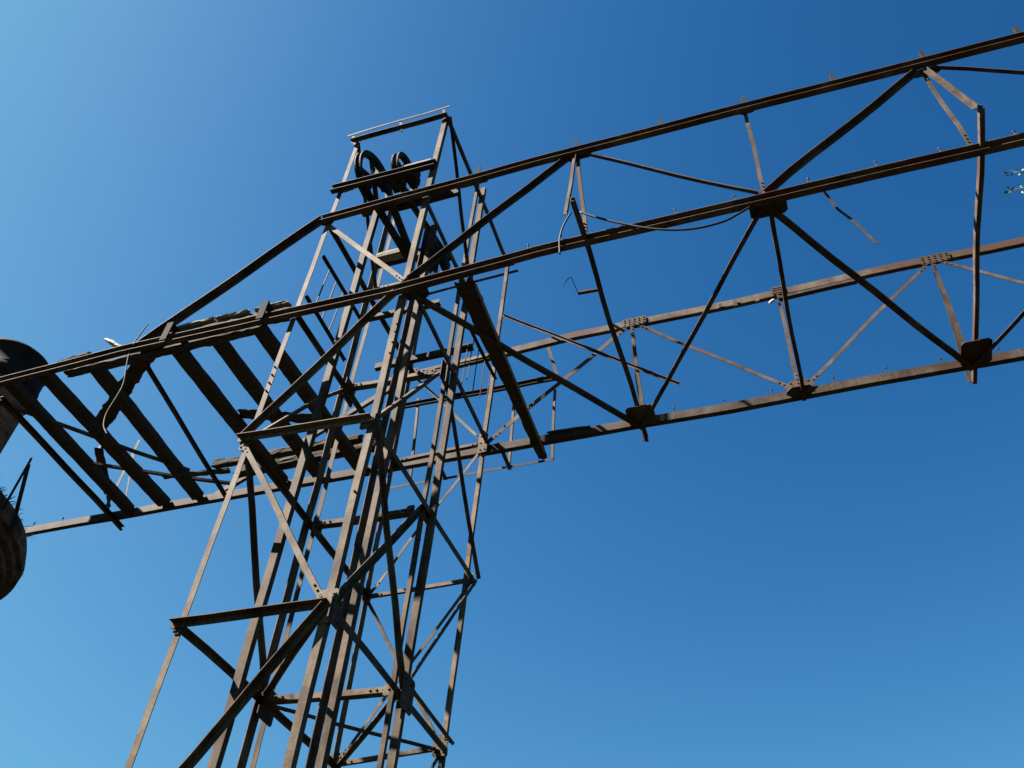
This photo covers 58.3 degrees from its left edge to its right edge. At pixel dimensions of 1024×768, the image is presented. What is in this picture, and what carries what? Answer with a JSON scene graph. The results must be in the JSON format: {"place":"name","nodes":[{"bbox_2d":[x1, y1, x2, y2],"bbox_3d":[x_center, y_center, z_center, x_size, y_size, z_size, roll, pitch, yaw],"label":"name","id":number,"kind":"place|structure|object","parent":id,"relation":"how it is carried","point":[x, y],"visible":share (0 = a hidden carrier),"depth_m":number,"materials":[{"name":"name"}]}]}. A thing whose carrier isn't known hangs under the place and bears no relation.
{"place":"outdoors","nodes":[
{"label":"outdoors","id":0,"kind":"place"},
{"bbox_2d":[0,338,48,453],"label":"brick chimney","id":1,"kind":"object","parent":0,"point":[16,356],"visible":0.54,"depth_m":19.16,"materials":[{"name":"metal"}]},
{"bbox_2d":[0,0,1023,767],"label":"sky","id":2,"kind":"structure","parent":0,"point":[834,580],"materials":[{"name":"blue"}]},
{"label":"ground","id":3,"kind":"structure","parent":0,"visible":0},
{"bbox_2d":[0,457,32,599],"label":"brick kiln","id":4,"kind":"object","parent":3,"relation":"on","point":[13,545],"visible":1,"depth_m":17.90,"materials":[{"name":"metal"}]},
{"bbox_2d":[0,487,31,537],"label":"dry grass","id":5,"kind":"structure","parent":4,"relation":"on","point":[14,503],"depth_m":17.57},
{"bbox_2d":[125,105,558,767],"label":"hoist tower","id":6,"kind":"structure","parent":3,"relation":"on","point":[335,605],"depth_m":12.60,"materials":[{"name":"metal"}]},
{"bbox_2d":[354,150,392,201],"bbox_3d":[-2.651,-3.910,17.642,0.568,1.160,1.168,-11,-48,15],"label":"pulley wheel","id":7,"kind":"object","parent":6,"relation":"attached to","point":[361,171],"visible":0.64,"depth_m":17.47,"materials":[{"name":"metal"}]},
{"bbox_2d":[388,152,420,193],"bbox_3d":[-2.032,-3.966,17.398,0.553,0.840,0.846,-11,-48,15],"label":"pulley wheel","id":8,"kind":"object","parent":6,"relation":"attached to","point":[398,185],"visible":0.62,"depth_m":17.24,"materials":[{"name":"metal"}]},
{"bbox_2d":[416,238,450,272],"bbox_3d":[-1.449,-2.348,16.837,0.596,0.640,0.653,-11,-48,15],"label":"pulley wheel","id":9,"kind":"object","parent":6,"relation":"attached to","point":[434,249],"visible":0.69,"depth_m":16.68,"materials":[{"name":"metal"}]},
{"bbox_2d":[0,26,1023,535],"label":"truss bridge","id":10,"kind":"structure","parent":6,"relation":"attached to","point":[972,356],"depth_m":14.49,"materials":[{"name":"metal"}]},
{"bbox_2d":[4,382,134,512],"bbox_3d":[-8.138,1.203,17.017,0.220,0.179,3.704,-11,-48,14],"label":"wooden sleeper","id":11,"kind":"object","parent":10,"relation":"on","point":[29,402],"visible":0.97,"depth_m":16.87,"materials":[{"name":"brown wood"}]},
{"bbox_2d":[58,351,91,361],"bbox_3d":[-7.592,-0.450,15.952,0.679,0.107,0.086,-11,-48,15],"label":"broken board","id":12,"kind":"object","parent":10,"relation":"on","point":[83,354],"visible":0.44,"depth_m":15.91,"materials":[{"name":"grey wood"}]},
{"bbox_2d":[94,447,108,493],"bbox_3d":[-7.899,1.699,17.753,0.187,0.065,1.496,9,-46,-4],"label":"broken board","id":13,"kind":"object","parent":10,"relation":"on","point":[99,455],"visible":0.44,"depth_m":17.42,"materials":[{"name":"brown wood"}]},
{"bbox_2d":[38,373,170,506],"bbox_3d":[-7.404,1.055,16.815,0.259,0.179,3.708,-11,-48,15],"label":"wooden sleeper","id":14,"kind":"object","parent":10,"relation":"on","point":[73,404],"visible":0.96,"depth_m":16.64,"materials":[{"name":"brown wood"}]},
{"bbox_2d":[104,338,120,346],"bbox_3d":[-6.716,-0.652,15.616,0.745,0.608,0.162,-15,-49,18],"label":"broken board","id":15,"kind":"object","parent":10,"relation":"on","point":[112,343],"visible":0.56,"depth_m":15.69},
{"bbox_2d":[103,324,148,434],"bbox_3d":[-6.075,-0.135,14.460,0.459,2.630,0.043,-11,-48,15],"label":"hanging cable","id":16,"kind":"object","parent":10,"relation":"hanging from","point":[123,382],"visible":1,"depth_m":14.29,"materials":[{"name":"grey metal"}]},
{"bbox_2d":[91,370,203,500],"bbox_3d":[-6.549,0.937,16.632,0.233,0.178,3.571,-9,-48,13],"label":"wooden sleeper","id":17,"kind":"object","parent":10,"relation":"attached to","point":[110,385],"visible":0.95,"depth_m":16.47,"materials":[{"name":"brown wood"}]},
{"bbox_2d":[63,325,263,377],"bbox_3d":[-5.714,-0.518,14.928,3.796,0.218,0.125,-11,-48,15],"label":"stringer timber","id":18,"kind":"object","parent":10,"relation":"attached to","point":[186,346],"visible":0.94,"depth_m":14.86,"materials":[{"name":"brown wood"}]},
{"bbox_2d":[162,468,230,479],"bbox_3d":[-6.342,1.795,18.402,1.719,0.235,0.165,-11,-48,15],"label":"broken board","id":19,"kind":"object","parent":10,"relation":"on","point":[206,473],"visible":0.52,"depth_m":18.29,"materials":[{"name":"brown wood"}]},
{"bbox_2d":[151,300,291,349],"bbox_3d":[-4.829,-0.904,14.802,2.772,0.645,0.383,-11,-48,15],"label":"kerb timber","id":20,"kind":"object","parent":10,"relation":"on","point":[260,312],"visible":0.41,"depth_m":14.85,"materials":[{"name":"brown wood"}]},
{"bbox_2d":[96,358,155,428],"bbox_3d":[-6.792,0.072,16.096,0.323,0.070,2.671,30,-51,-23],"label":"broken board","id":21,"kind":"object","parent":20,"relation":"on","point":[135,372],"visible":0.56,"depth_m":16.03,"materials":[{"name":"brown wood"}]},
{"bbox_2d":[172,351,287,483],"bbox_3d":[-4.920,0.608,16.183,0.243,0.180,3.566,-12,-48,16],"label":"wooden sleeper","id":22,"kind":"object","parent":10,"relation":"attached to","point":[203,381],"visible":0.65,"depth_m":15.80,"materials":[{"name":"brown wood"}]},
{"bbox_2d":[211,434,363,468],"bbox_3d":[-4.178,1.256,16.995,3.142,0.164,0.163,-11,-48,14],"label":"stringer timber","id":23,"kind":"object","parent":22,"relation":"on","point":[354,439],"visible":0.47,"depth_m":16.96,"materials":[{"name":"brown wood"}]},
{"bbox_2d":[213,341,319,477],"bbox_3d":[-4.192,0.462,15.983,0.230,0.179,3.561,-12,-48,16],"label":"wooden sleeper","id":24,"kind":"object","parent":10,"relation":"attached to","point":[245,376],"visible":0.69,"depth_m":15.54,"materials":[{"name":"brown wood"}]},
{"bbox_2d":[237,409,331,422],"bbox_3d":[-3.916,0.579,15.983,1.908,0.383,0.261,-4,-47,9],"label":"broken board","id":25,"kind":"object","parent":24,"relation":"on","point":[296,418],"visible":0.59,"depth_m":15.95,"materials":[{"name":"brown wood"}]},
{"bbox_2d":[233,440,375,477],"bbox_3d":[-3.852,1.403,17.135,3.036,0.198,0.206,-11,-48,15],"label":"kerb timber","id":26,"kind":"object","parent":24,"relation":"on","point":[289,462],"visible":0.39,"depth_m":17.12,"materials":[{"name":"brown wood"}]},
{"bbox_2d":[255,325,359,470],"bbox_3d":[-3.421,0.306,15.771,0.233,0.179,3.567,-13,-49,17],"label":"wooden sleeper","id":27,"kind":"object","parent":10,"relation":"attached to","point":[287,366],"visible":0.56,"depth_m":15.34,"materials":[{"name":"brown wood"}]},
{"bbox_2d":[454,278,546,459],"bbox_3d":[-0.063,-0.099,14.909,0.329,0.085,4.104,-11,-48,15],"label":"wooden plank","id":28,"kind":"object","parent":10,"relation":"on","point":[472,298],"visible":1,"depth_m":14.58,"materials":[{"name":"brown wood"}]},
{"bbox_2d":[559,212,571,254],"bbox_3d":[0.760,-2.163,13.140,0.188,0.966,0.027,-11,-48,15],"label":"hanging cable","id":29,"kind":"object","parent":10,"relation":"hanging from","point":[568,216],"visible":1,"depth_m":13.21,"materials":[{"name":"grey metal"}]},
{"bbox_2d":[546,425,590,433],"bbox_3d":[0.985,0.799,15.874,0.817,0.098,0.092,-11,-48,15],"label":"broken board","id":30,"kind":"object","parent":10,"relation":"on","point":[570,429],"visible":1,"depth_m":15.84,"materials":[{"name":"brown wood"}]},
{"bbox_2d":[563,277,597,294],"bbox_3d":[1.042,-1.427,13.697,0.561,0.040,0.250,18,-47,-12],"label":"iron hook","id":31,"kind":"object","parent":10,"relation":"on","point":[586,291],"visible":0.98,"depth_m":13.71,"materials":[{"name":"grey metal"}]},
{"bbox_2d":[580,206,750,230],"bbox_3d":[2.065,-2.353,12.703,2.350,1.112,0.036,-11,-48,15],"label":"hanging cable","id":32,"kind":"object","parent":10,"relation":"hanging from","point":[665,229],"visible":1,"depth_m":12.39,"materials":[{"name":"grey metal"}]},
{"bbox_2d":[823,192,878,244],"bbox_3d":[4.307,-2.182,11.858,0.504,1.452,0.090,-2,-46,7],"label":"steel strip","id":33,"kind":"object","parent":10,"relation":"hanging from","point":[852,220],"visible":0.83,"depth_m":11.77,"materials":[{"name":"grey metal"}]},
{"bbox_2d":[501,313,679,384],"bbox_3d":[1.312,-0.718,17.226,3.460,3.034,0.084,-12,-48,15],"label":"loose rod","id":34,"kind":"object","parent":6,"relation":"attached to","point":[662,377],"visible":0.95,"depth_m":17.10,"materials":[{"name":"metal"}]},
{"bbox_2d":[1003,169,1023,193],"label":"leafy tree","id":35,"kind":"object","parent":3,"relation":"on","point":[1006,192],"visible":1,"depth_m":6.81,"materials":[{"name":"green plant"}]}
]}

